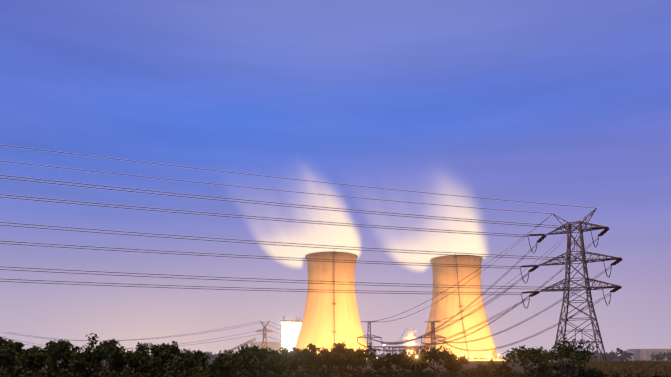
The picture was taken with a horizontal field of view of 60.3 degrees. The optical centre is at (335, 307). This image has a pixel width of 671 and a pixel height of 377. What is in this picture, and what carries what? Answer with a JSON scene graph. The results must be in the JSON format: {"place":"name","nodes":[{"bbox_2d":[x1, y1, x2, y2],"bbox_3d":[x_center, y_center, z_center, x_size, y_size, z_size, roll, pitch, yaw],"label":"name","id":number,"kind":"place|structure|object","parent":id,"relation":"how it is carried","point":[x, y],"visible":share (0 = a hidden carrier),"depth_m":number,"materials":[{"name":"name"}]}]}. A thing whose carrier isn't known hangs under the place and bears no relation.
{"place":"outdoors","nodes":[
{"label":"outdoors","id":0,"kind":"place"},
{"bbox_2d":[295,251,367,353],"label":"cooling tower","id":1,"kind":"structure","parent":0,"point":[321,312],"depth_m":627.28,"materials":[{"name":"concrete"}]},
{"bbox_2d":[0,358,666,376],"bbox_3d":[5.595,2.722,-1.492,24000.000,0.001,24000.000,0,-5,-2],"label":"ground","id":2,"kind":"structure","parent":0,"point":[473,364],"depth_m":196.12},
{"bbox_2d":[256,321,273,347],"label":"pylon","id":3,"kind":"object","parent":2,"relation":"on","point":[264,329],"visible":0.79,"depth_m":595.71,"materials":[{"name":"grey metal"}]},
{"bbox_2d":[3,321,443,351],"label":"power lines","id":4,"kind":"object","parent":3,"relation":"attached to","point":[198,341],"visible":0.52,"depth_m":645.48,"materials":[{"name":"black metal"}]},
{"bbox_2d":[280,316,301,353],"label":"boiler house","id":5,"kind":"structure","parent":2,"relation":"on","point":[293,325],"depth_m":742.41,"materials":[{"name":"grey"}]},
{"bbox_2d":[0,333,597,376],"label":"tree line","id":6,"kind":"object","parent":2,"relation":"on","point":[246,361],"visible":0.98,"depth_m":57.95,"materials":[{"name":"green plant"}]},
{"bbox_2d":[13,348,670,360],"bbox_3d":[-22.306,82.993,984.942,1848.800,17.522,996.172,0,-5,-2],"label":"tree belt","id":7,"kind":"object","parent":2,"relation":"on","point":[623,356],"visible":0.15,"depth_m":609.01,"materials":[{"name":"green plant"}]},
{"bbox_2d":[332,250,366,360],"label":"ladder","id":8,"kind":"object","parent":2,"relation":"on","point":[334,331],"visible":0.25,"depth_m":615.53,"materials":[{"name":"metal"}]},
{"bbox_2d":[357,321,381,359],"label":"pylon","id":9,"kind":"object","parent":2,"relation":"on","point":[369,335],"visible":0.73,"depth_m":428.52,"materials":[{"name":"grey metal"}]},
{"bbox_2d":[367,346,434,358],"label":"switchyard gantries","id":10,"kind":"object","parent":2,"relation":"on","point":[399,347],"visible":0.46,"depth_m":503.68,"materials":[{"name":"grey metal"}]},
{"bbox_2d":[403,327,416,353],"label":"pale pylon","id":11,"kind":"object","parent":2,"relation":"on","point":[410,334],"visible":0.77,"depth_m":560.31,"materials":[{"name":"silver metal"}]},
{"bbox_2d":[421,321,445,360],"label":"pylon","id":12,"kind":"object","parent":2,"relation":"on","point":[432,335],"visible":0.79,"depth_m":429.98,"materials":[{"name":"grey metal"}]},
{"bbox_2d":[217,338,670,360],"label":"distant buildings","id":13,"kind":"structure","parent":2,"relation":"on","point":[642,354],"depth_m":701.53,"materials":[{"name":"grey"}]},
{"bbox_2d":[432,254,504,360],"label":"ladder","id":14,"kind":"object","parent":2,"relation":"on","point":[480,359],"visible":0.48,"depth_m":611.79,"materials":[{"name":"metal"}]},
{"bbox_2d":[538,208,618,364],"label":"pylon","id":15,"kind":"object","parent":2,"relation":"on","point":[569,262],"visible":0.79,"depth_m":151.69,"materials":[{"name":"metal"}]},
{"bbox_2d":[0,145,611,351],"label":"power lines","id":16,"kind":"object","parent":15,"relation":"attached to","point":[433,343],"visible":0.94,"depth_m":135.48,"materials":[{"name":"metal"}]},
{"bbox_2d":[520,226,622,296],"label":"insulators","id":17,"kind":"object","parent":15,"relation":"hanging from","point":[602,233],"visible":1,"depth_m":152.27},
{"bbox_2d":[0,0,670,357],"label":"sky","id":18,"kind":"structure","parent":0,"point":[558,102],"materials":[{"name":"blue"}]},
{"bbox_2d":[421,255,499,357],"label":"cooling tower","id":19,"kind":"structure","parent":0,"point":[447,307],"depth_m":626.62,"materials":[{"name":"concrete"}]},
{"bbox_2d":[558,359,670,376],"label":"maize field","id":20,"kind":"structure","parent":0,"point":[627,368],"depth_m":51.24,"materials":[{"name":"brown plant"}]}
]}

